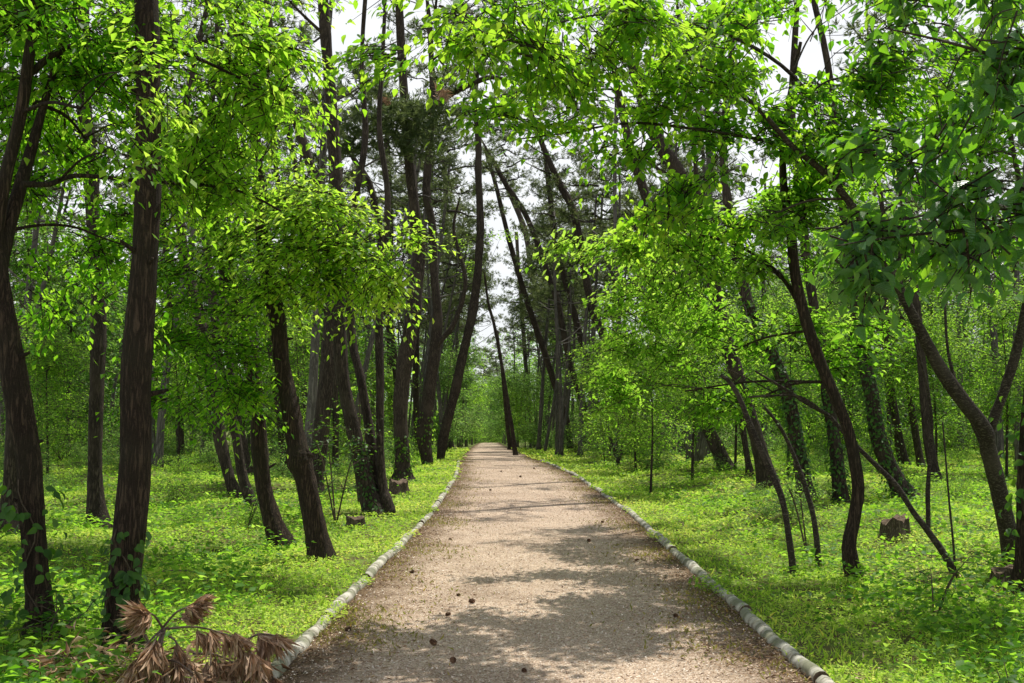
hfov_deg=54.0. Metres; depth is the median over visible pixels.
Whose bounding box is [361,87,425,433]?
pine tree
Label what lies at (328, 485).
young plant
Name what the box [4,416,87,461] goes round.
shrub
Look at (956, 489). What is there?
shrub
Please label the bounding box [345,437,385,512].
climbing vine
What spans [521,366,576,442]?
understory tree
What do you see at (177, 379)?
understory tree
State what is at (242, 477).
pine tree
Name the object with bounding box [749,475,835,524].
shrub
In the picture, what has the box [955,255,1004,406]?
pine tree
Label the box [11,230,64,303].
pine tree
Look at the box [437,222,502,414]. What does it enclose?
pine tree
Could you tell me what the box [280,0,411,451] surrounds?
pine tree
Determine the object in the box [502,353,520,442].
pine tree
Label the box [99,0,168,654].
pine tree
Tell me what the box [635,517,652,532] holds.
edging log
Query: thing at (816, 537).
sapling
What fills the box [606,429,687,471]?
shrub
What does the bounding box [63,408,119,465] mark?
shrub
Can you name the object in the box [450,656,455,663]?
pine cone
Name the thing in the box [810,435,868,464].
shrub
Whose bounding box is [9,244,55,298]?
pine tree
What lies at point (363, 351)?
understory tree
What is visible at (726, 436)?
shrub
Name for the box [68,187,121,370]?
pine tree
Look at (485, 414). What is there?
understory tree
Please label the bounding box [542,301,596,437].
pine tree
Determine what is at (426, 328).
pine tree
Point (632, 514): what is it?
edging log
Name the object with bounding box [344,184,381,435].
pine tree
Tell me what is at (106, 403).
understory tree
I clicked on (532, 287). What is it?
pine tree
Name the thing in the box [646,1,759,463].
pine tree
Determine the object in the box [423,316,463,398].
pine tree
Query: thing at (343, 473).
shrub
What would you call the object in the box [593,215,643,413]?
pine tree
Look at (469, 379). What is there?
understory tree
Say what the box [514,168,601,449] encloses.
pine tree
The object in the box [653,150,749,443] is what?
pine tree
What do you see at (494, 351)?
pine tree
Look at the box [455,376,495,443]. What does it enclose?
understory tree
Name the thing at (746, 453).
pine tree
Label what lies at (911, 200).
pine tree
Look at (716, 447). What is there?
pine tree
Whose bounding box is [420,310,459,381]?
pine tree
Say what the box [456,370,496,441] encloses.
understory tree
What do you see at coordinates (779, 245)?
pine tree
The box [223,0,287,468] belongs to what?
pine tree
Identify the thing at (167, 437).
shrub
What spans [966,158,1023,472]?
pine tree
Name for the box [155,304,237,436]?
understory tree
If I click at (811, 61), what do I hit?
sky
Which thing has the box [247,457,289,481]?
shrub
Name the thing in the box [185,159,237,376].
pine tree
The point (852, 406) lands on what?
understory tree
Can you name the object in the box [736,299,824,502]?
climbing vine
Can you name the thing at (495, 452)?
path
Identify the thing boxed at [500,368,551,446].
understory tree
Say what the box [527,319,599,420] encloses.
understory tree
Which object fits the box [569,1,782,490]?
pine tree
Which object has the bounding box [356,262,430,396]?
pine tree
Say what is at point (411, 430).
shrub
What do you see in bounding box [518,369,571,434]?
understory tree
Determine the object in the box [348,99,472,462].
pine tree
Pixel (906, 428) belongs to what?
shrub
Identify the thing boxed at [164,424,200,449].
shrub
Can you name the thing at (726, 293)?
understory tree
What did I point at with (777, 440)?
shrub
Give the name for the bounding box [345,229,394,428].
pine tree
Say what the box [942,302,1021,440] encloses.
understory tree
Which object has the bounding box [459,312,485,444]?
pine tree
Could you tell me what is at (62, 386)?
understory tree
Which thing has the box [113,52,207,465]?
pine tree
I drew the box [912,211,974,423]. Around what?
pine tree
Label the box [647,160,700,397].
pine tree
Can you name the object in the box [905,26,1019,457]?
pine tree
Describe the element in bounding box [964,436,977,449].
shrub
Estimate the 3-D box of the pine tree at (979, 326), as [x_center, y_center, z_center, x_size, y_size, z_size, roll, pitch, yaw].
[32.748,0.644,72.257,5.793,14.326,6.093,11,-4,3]
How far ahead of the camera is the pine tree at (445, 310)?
74.86 m
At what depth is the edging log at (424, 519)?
15.98 m
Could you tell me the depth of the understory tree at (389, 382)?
47.90 m
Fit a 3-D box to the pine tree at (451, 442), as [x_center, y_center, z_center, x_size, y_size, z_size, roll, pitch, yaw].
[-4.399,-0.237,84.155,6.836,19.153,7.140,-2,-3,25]
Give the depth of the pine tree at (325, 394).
22.37 m
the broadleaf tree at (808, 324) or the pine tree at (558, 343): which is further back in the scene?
the pine tree at (558, 343)
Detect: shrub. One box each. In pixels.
[0,414,75,457]
[0,428,78,475]
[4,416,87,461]
[43,475,61,496]
[45,469,86,492]
[59,418,119,454]
[59,440,116,471]
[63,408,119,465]
[85,441,119,472]
[150,467,211,508]
[152,451,201,475]
[155,421,191,454]
[161,503,210,529]
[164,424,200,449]
[164,435,186,458]
[164,436,196,465]
[167,426,229,454]
[185,435,233,469]
[233,501,284,528]
[245,437,329,481]
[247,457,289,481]
[248,410,303,451]
[248,436,278,459]
[327,427,363,456]
[327,427,393,458]
[327,432,343,457]
[327,454,388,492]
[329,415,360,447]
[339,441,394,472]
[347,430,418,469]
[360,416,413,453]
[384,437,419,458]
[408,425,414,447]
[473,425,497,442]
[489,432,522,442]
[526,432,549,448]
[537,425,572,448]
[554,421,586,450]
[576,418,610,459]
[592,425,644,456]
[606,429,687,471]
[694,429,734,450]
[695,454,729,473]
[705,415,781,457]
[715,422,738,447]
[725,421,785,453]
[738,481,770,499]
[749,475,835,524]
[770,437,784,451]
[772,433,817,454]
[774,445,811,463]
[807,421,868,452]
[807,445,868,475]
[809,453,849,475]
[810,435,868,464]
[813,477,850,490]
[844,452,875,476]
[856,416,922,454]
[892,433,943,457]
[906,412,979,457]
[908,411,978,455]
[909,473,934,491]
[931,473,986,498]
[938,426,975,449]
[938,446,977,464]
[954,419,1013,450]
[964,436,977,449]
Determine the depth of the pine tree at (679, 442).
41.77 m
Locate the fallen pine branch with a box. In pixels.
[5,594,301,682]
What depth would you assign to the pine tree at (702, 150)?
36.82 m
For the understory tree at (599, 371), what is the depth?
100.21 m
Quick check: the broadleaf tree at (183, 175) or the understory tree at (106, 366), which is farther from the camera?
the understory tree at (106, 366)
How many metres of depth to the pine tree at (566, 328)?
97.77 m
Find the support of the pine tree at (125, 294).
on the ground at (828, 648)
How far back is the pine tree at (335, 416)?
31.72 m
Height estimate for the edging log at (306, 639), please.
0.134 m
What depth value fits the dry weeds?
8.48 m
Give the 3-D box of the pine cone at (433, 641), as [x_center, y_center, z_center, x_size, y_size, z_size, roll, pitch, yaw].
[-0.555,2.120,7.090,0.057,0.052,0.053,12,4,40]
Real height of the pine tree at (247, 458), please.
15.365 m
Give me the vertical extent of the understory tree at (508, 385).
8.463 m
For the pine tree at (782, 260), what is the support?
on the ground at (828, 648)
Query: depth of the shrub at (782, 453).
29.51 m
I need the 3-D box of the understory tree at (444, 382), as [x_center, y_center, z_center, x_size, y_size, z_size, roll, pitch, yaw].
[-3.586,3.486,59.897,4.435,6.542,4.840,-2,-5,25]
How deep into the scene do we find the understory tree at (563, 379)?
76.04 m
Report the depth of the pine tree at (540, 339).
65.74 m
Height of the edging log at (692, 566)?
0.142 m
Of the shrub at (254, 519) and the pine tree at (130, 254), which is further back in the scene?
the pine tree at (130, 254)
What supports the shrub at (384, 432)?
on the ground at (828, 648)
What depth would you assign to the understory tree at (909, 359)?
25.83 m
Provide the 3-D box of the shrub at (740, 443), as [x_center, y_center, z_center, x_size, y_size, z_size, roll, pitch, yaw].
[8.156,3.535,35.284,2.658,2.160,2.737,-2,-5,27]
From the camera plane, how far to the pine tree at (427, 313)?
82.33 m
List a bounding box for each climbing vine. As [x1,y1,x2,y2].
[0,479,86,641]
[93,529,154,642]
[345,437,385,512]
[390,435,416,480]
[413,410,438,463]
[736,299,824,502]
[812,327,851,503]
[846,295,919,501]
[989,396,1023,562]
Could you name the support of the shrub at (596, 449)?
on the ground at (828, 648)
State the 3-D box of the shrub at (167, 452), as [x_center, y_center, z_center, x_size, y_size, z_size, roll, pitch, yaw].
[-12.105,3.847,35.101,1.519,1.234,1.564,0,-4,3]
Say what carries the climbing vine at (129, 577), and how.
attached to the pine tree at (136, 394)
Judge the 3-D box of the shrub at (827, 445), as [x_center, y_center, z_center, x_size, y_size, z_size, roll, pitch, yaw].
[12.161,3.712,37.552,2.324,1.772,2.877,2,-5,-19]
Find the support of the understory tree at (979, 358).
on the ground at (828, 648)
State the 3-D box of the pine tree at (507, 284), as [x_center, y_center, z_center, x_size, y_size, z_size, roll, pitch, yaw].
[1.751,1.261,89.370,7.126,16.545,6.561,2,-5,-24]
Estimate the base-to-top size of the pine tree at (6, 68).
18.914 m
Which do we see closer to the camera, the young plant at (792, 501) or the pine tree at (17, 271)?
the young plant at (792, 501)
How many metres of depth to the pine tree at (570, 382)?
58.41 m
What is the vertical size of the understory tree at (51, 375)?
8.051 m
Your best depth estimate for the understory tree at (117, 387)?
60.46 m
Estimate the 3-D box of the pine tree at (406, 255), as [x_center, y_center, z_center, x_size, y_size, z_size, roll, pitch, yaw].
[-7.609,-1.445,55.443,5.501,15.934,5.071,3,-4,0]
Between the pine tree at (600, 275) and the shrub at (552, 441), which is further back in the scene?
the shrub at (552, 441)
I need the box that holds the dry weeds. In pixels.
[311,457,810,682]
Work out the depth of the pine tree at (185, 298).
52.86 m
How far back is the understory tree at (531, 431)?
73.47 m
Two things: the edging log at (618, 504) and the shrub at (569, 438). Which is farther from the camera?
the shrub at (569, 438)
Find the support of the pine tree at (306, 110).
on the ground at (828, 648)
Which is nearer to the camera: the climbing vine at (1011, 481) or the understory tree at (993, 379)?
the climbing vine at (1011, 481)
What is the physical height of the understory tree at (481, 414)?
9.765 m
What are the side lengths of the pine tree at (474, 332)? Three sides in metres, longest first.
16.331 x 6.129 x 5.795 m
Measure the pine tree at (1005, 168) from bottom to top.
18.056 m
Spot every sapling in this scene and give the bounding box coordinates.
[557,342,672,464]
[720,374,796,577]
[748,337,960,577]
[761,404,821,566]
[942,422,956,577]
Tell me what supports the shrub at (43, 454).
on the ground at (828, 648)
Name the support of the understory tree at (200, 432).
on the ground at (828, 648)
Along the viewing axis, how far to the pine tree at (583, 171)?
54.47 m
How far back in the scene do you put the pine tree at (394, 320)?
77.55 m
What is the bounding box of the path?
[279,443,809,682]
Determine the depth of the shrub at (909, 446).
35.07 m
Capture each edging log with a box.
[268,614,331,680]
[320,576,368,618]
[361,550,393,578]
[388,533,411,553]
[408,522,422,535]
[418,511,432,523]
[431,501,440,512]
[435,493,445,502]
[569,471,579,476]
[593,486,602,492]
[600,492,614,499]
[611,500,622,508]
[622,505,640,517]
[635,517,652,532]
[651,530,677,550]
[670,548,708,577]
[700,574,751,613]
[740,607,829,682]
[815,675,834,682]
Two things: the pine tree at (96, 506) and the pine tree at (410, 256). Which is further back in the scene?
the pine tree at (410, 256)
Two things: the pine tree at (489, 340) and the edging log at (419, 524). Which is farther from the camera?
the pine tree at (489, 340)
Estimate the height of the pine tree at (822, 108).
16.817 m
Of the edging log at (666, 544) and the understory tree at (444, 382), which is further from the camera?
the understory tree at (444, 382)
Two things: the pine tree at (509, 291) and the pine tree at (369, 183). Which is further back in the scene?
the pine tree at (509, 291)
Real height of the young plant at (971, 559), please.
0.625 m
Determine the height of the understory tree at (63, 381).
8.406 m
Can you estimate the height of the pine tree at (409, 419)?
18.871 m
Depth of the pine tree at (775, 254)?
103.22 m
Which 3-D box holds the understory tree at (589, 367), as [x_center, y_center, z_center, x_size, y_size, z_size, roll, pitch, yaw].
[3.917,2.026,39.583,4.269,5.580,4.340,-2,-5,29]
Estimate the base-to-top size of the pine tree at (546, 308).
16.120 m
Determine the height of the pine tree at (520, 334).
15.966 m
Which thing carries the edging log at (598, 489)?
on the ground at (828, 648)
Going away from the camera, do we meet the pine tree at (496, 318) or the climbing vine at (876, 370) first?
the climbing vine at (876, 370)
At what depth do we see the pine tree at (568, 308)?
66.73 m
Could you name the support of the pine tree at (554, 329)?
on the ground at (828, 648)
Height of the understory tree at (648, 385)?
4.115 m
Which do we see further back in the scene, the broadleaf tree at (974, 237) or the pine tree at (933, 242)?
the pine tree at (933, 242)
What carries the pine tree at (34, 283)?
on the ground at (828, 648)
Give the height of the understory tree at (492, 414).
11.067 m
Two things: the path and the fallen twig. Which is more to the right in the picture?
the fallen twig
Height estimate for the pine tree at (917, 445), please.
14.652 m
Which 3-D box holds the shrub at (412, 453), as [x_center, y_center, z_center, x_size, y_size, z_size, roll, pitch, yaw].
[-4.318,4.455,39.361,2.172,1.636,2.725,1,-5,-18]
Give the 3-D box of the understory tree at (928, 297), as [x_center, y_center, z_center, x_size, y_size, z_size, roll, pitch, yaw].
[12.952,-0.530,34.320,7.739,9.836,7.207,-2,-5,25]
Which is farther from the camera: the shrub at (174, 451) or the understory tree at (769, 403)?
the shrub at (174, 451)
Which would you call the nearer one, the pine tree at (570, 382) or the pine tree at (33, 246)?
the pine tree at (33, 246)
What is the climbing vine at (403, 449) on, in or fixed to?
attached to the pine tree at (408, 118)
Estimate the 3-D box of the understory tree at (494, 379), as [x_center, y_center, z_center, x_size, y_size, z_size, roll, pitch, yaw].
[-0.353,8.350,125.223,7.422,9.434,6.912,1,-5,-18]
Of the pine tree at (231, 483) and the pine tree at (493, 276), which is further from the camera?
the pine tree at (493, 276)
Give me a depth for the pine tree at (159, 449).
28.08 m
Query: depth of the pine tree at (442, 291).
67.10 m
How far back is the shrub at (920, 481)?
19.89 m
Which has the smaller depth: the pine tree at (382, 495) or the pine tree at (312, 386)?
the pine tree at (382, 495)
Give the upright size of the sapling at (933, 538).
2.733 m
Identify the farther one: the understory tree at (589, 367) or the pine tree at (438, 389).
the pine tree at (438, 389)
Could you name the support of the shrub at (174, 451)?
on the ground at (828, 648)
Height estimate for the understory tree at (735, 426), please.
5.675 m
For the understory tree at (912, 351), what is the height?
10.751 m
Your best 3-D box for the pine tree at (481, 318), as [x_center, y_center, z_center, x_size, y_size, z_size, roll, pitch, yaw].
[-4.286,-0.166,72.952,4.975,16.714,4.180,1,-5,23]
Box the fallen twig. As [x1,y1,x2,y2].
[865,556,910,562]
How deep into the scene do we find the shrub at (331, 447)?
37.33 m
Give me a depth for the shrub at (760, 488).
19.44 m
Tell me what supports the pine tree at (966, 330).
on the ground at (828, 648)
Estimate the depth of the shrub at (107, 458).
26.78 m
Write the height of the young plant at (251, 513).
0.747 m
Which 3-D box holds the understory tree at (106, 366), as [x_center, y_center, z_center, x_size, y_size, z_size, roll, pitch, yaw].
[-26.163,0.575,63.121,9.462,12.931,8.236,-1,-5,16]
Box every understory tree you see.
[0,262,129,449]
[0,294,108,430]
[0,298,106,476]
[2,194,181,457]
[4,328,87,436]
[16,302,87,441]
[33,252,158,441]
[43,364,118,400]
[56,279,126,421]
[77,291,193,404]
[151,308,249,465]
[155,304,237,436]
[156,244,289,447]
[165,248,323,453]
[209,273,312,399]
[218,260,399,407]
[241,316,339,455]
[242,239,371,437]
[308,315,386,434]
[350,348,414,435]
[354,319,401,408]
[363,344,411,429]
[411,349,495,451]
[419,332,493,447]
[436,365,488,447]
[437,347,502,445]
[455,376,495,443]
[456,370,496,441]
[457,385,493,426]
[468,385,495,432]
[483,371,520,435]
[483,380,497,420]
[484,383,527,432]
[485,374,522,441]
[485,395,501,420]
[487,364,538,446]
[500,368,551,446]
[507,373,554,447]
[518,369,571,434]
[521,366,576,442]
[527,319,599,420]
[539,370,578,441]
[560,324,649,456]
[562,366,600,441]
[570,315,639,426]
[571,323,713,471]
[571,384,601,434]
[589,323,718,492]
[628,295,743,482]
[641,275,734,446]
[652,246,806,427]
[675,286,789,469]
[692,245,829,445]
[700,281,850,475]
[720,259,876,449]
[729,181,929,455]
[729,271,830,441]
[757,266,879,437]
[768,178,992,447]
[779,292,937,457]
[781,273,880,444]
[783,265,903,443]
[817,258,975,440]
[858,263,1022,449]
[873,285,986,409]
[873,287,990,458]
[897,282,1023,477]
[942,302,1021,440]
[952,319,1011,434]
[954,269,1023,446]
[955,213,1023,447]
[971,328,1012,433]
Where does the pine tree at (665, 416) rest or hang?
on the ground at (828, 648)
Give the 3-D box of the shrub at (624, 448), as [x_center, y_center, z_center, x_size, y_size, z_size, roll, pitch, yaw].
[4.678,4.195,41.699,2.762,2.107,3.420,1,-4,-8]
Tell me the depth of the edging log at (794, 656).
6.88 m
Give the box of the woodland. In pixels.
[5,289,1013,442]
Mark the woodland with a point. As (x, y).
(521, 364)
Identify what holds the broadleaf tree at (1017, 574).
on the ground at (828, 648)
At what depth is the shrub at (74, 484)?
20.91 m
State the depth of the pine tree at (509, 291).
111.41 m
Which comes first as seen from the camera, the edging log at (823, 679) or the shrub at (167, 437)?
the edging log at (823, 679)
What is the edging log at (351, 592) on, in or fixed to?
on the ground at (828, 648)
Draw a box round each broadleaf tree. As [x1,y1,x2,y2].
[0,0,359,642]
[0,4,19,533]
[78,22,461,547]
[319,0,1023,564]
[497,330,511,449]
[518,42,917,583]
[807,0,1023,362]
[1008,388,1023,590]
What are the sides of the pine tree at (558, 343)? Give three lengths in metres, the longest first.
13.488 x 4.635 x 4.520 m
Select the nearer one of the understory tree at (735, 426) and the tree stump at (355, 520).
the tree stump at (355, 520)
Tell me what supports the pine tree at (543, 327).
on the ground at (828, 648)
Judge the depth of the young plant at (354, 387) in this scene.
19.46 m
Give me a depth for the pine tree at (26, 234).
43.82 m
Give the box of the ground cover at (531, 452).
[0,443,1023,682]
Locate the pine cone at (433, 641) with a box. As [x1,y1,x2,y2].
[429,638,436,645]
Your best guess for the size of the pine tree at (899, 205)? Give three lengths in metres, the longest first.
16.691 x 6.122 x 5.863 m
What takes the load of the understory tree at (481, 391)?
on the ground at (828, 648)
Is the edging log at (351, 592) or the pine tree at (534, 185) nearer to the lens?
the edging log at (351, 592)
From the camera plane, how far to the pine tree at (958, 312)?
39.31 m
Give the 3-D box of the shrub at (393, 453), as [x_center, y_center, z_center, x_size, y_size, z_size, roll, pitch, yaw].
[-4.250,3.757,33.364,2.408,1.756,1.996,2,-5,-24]
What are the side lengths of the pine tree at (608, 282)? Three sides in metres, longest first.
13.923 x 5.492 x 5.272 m
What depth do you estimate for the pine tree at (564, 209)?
46.92 m
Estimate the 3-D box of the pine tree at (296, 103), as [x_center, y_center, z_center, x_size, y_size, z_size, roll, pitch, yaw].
[-8.547,-2.781,31.976,4.703,14.016,4.649,4,-6,-44]
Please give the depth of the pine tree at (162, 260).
42.96 m
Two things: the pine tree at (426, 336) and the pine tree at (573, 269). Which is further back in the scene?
the pine tree at (426, 336)
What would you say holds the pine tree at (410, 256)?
on the ground at (828, 648)
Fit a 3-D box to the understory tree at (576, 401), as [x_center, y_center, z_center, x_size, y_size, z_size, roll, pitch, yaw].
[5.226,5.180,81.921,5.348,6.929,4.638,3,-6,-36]
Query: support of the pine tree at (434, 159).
on the ground at (828, 648)
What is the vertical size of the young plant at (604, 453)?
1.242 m
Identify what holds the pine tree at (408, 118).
on the ground at (828, 648)
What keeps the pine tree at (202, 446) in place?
on the ground at (828, 648)
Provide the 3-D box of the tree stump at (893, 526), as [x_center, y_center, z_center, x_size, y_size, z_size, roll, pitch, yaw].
[4.903,2.379,12.809,0.536,0.372,0.520,0,-4,0]
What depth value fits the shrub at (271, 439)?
35.54 m
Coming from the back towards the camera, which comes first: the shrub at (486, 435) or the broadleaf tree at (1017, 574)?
the shrub at (486, 435)
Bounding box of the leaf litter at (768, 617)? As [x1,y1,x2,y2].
[6,470,1018,682]
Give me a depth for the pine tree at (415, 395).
62.15 m
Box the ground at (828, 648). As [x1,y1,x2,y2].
[0,402,1023,682]
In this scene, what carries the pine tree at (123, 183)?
on the ground at (828, 648)
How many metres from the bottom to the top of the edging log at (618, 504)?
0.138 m
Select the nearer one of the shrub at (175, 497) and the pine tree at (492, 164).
the shrub at (175, 497)
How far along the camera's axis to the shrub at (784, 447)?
38.76 m
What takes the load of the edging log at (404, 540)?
on the ground at (828, 648)
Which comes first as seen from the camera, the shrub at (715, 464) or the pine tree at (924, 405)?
the pine tree at (924, 405)
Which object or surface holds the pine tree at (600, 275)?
on the ground at (828, 648)
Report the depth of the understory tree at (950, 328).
60.71 m
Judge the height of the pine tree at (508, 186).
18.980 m
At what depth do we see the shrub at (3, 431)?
35.84 m
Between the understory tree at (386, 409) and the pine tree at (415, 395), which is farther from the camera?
the understory tree at (386, 409)
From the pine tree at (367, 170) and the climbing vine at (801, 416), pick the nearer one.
the climbing vine at (801, 416)
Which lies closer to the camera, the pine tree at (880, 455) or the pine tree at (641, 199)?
the pine tree at (880, 455)
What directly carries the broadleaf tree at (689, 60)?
on the ground at (828, 648)
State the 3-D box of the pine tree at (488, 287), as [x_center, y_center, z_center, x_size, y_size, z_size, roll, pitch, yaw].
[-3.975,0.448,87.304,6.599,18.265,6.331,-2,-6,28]
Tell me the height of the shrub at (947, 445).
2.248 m
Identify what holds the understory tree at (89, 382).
on the ground at (828, 648)
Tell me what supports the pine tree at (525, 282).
on the ground at (828, 648)
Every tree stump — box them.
[345,515,367,528]
[389,478,409,496]
[874,513,911,543]
[987,564,1012,590]
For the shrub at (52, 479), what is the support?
on the ground at (828, 648)
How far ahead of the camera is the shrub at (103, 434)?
38.58 m
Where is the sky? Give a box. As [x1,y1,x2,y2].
[0,0,1023,401]
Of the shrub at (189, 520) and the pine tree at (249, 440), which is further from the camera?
the pine tree at (249, 440)
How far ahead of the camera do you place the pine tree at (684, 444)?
46.48 m
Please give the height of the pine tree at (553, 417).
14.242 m
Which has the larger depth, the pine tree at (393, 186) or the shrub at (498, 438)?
the shrub at (498, 438)
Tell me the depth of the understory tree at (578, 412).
68.30 m
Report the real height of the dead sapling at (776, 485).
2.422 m
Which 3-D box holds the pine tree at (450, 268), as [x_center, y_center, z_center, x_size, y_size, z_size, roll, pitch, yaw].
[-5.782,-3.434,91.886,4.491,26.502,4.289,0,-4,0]
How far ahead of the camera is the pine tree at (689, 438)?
36.28 m
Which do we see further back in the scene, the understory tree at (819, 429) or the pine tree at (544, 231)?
the pine tree at (544, 231)
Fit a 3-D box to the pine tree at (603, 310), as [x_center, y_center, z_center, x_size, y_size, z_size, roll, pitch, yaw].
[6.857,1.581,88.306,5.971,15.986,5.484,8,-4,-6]
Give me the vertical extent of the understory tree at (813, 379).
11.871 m
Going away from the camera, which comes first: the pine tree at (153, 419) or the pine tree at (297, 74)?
the pine tree at (153, 419)
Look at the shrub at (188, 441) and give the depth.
40.15 m
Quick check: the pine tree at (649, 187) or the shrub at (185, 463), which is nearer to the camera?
the shrub at (185, 463)
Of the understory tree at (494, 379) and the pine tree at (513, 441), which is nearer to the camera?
the pine tree at (513, 441)
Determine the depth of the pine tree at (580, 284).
51.26 m
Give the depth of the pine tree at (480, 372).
171.30 m
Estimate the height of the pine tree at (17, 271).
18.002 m
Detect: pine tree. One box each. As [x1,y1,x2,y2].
[0,1,122,367]
[0,57,39,447]
[0,98,79,432]
[0,136,26,441]
[1,0,74,251]
[1,2,132,463]
[9,0,228,467]
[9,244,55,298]
[10,196,50,261]
[11,120,115,328]
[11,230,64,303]
[16,192,65,431]
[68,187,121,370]
[76,5,112,528]
[84,223,177,447]
[95,96,242,297]
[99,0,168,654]
[102,194,170,444]
[107,183,179,452]
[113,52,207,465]
[117,131,187,452]
[123,0,317,469]
[155,242,204,406]
[161,201,213,450]
[174,0,252,475]
[175,0,241,501]
[175,31,318,463]
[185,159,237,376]
[187,207,256,453]
[199,105,295,456]
[201,5,258,508]
[214,203,250,453]
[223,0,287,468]
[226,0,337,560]
[238,65,353,455]
[247,0,339,467]
[257,0,320,430]
[264,0,395,516]
[265,79,374,440]
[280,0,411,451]
[282,159,383,346]
[289,0,343,494]
[302,79,391,370]
[335,50,413,452]
[337,0,518,482]
[344,176,419,427]
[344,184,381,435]
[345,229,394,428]
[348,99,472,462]
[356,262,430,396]
[358,270,401,419]
[359,180,436,416]
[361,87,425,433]
[366,281,428,349]
[368,71,461,440]
[368,162,472,328]
[378,0,497,464]
[380,116,470,427]
[383,56,486,308]
[395,311,422,356]
[397,98,510,392]
[398,138,461,450]
[398,273,427,431]
[399,195,496,446]
[399,289,460,413]
[402,285,461,410]
[413,246,451,444]
[419,269,466,445]
[419,297,468,350]
[420,283,479,445]
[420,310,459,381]
[421,254,464,332]
[423,224,493,447]
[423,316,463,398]
[424,225,497,380]
[425,187,503,444]
[425,235,488,409]
[431,0,522,459]
[436,163,469,446]
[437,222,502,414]
[443,243,508,447]
[446,225,523,454]
[459,279,503,446]
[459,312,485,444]
[461,116,587,423]
[463,126,573,448]
[470,348,504,443]
[470,360,496,441]
[473,327,511,443]
[481,343,502,377]
[483,60,631,452]
[494,266,556,443]
[495,290,530,445]
[498,167,577,401]
[500,293,555,446]
[500,300,555,447]
[502,232,532,442]
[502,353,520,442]
[510,173,602,456]
[510,201,570,445]
[513,159,600,449]
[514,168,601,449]
[516,283,572,360]
[517,251,595,450]
[518,220,566,443]
[520,257,597,448]
[522,288,571,444]
[524,107,608,445]
[525,224,604,422]
[525,256,554,444]
[528,274,591,443]
[529,270,599,355]
[531,258,606,425]
[531,288,588,410]
[536,205,607,445]
[537,225,597,454]
[539,148,643,456]
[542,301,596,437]
[545,222,606,420]
[549,163,657,452]
[562,57,664,457]
[566,288,612,357]
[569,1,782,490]
[571,208,643,440]
[572,185,640,450]
[577,155,659,454]
[577,269,623,346]
[580,1,733,470]
[591,257,641,328]
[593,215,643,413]
[596,206,661,448]
[597,241,643,417]
[597,267,644,415]
[599,25,725,451]
[606,184,659,424]
[622,104,703,458]
[622,147,697,438]
[623,171,663,337]
[634,169,720,448]
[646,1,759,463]
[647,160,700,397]
[647,166,701,454]
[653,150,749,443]
[656,86,753,454]
[656,259,702,449]
[663,0,754,475]
[670,56,739,458]
[684,157,744,335]
[719,0,818,502]
[728,149,798,445]
[767,238,824,431]
[770,90,914,449]
[771,250,801,299]
[772,226,828,421]
[789,2,850,506]
[792,165,869,435]
[810,1,948,466]
[811,0,922,499]
[839,6,974,468]
[840,176,938,444]
[843,0,965,481]
[882,167,965,444]
[883,185,928,363]
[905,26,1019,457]
[907,64,1006,450]
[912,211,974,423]
[915,123,1006,400]
[929,214,1011,446]
[949,267,1006,395]
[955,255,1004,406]
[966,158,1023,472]
[981,131,1023,287]
[987,149,1023,446]
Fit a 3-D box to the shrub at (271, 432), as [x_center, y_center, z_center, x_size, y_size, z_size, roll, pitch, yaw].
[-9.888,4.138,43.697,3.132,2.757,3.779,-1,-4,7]
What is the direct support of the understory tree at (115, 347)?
on the ground at (828, 648)
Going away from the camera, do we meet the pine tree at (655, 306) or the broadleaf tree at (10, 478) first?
the broadleaf tree at (10, 478)
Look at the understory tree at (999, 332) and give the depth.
42.42 m
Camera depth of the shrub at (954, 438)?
45.99 m
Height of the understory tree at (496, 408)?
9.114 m
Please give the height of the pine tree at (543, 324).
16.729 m
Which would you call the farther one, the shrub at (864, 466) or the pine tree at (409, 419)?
the pine tree at (409, 419)
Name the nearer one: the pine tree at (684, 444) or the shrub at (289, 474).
the shrub at (289, 474)
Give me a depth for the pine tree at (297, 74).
40.35 m
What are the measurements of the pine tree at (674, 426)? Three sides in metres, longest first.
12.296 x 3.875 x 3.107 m
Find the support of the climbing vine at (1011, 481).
attached to the broadleaf tree at (1017, 574)
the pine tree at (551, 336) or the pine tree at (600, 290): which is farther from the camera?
the pine tree at (551, 336)
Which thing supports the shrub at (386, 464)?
on the ground at (828, 648)
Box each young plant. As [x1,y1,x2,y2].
[1,583,107,654]
[236,483,279,527]
[303,415,388,522]
[325,372,389,503]
[590,434,619,465]
[776,460,817,553]
[887,549,991,613]
[996,663,1019,682]
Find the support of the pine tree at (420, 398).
on the ground at (828, 648)
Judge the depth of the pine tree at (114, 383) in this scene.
46.23 m
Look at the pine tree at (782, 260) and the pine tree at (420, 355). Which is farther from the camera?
the pine tree at (420, 355)
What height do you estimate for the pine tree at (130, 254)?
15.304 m
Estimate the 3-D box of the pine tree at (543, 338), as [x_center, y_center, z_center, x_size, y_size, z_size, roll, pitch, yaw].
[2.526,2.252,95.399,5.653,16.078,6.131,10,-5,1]
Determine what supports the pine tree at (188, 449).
on the ground at (828, 648)
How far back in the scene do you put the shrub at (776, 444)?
45.54 m
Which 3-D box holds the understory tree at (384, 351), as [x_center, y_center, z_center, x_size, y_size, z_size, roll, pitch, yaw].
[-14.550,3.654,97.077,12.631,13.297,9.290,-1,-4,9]

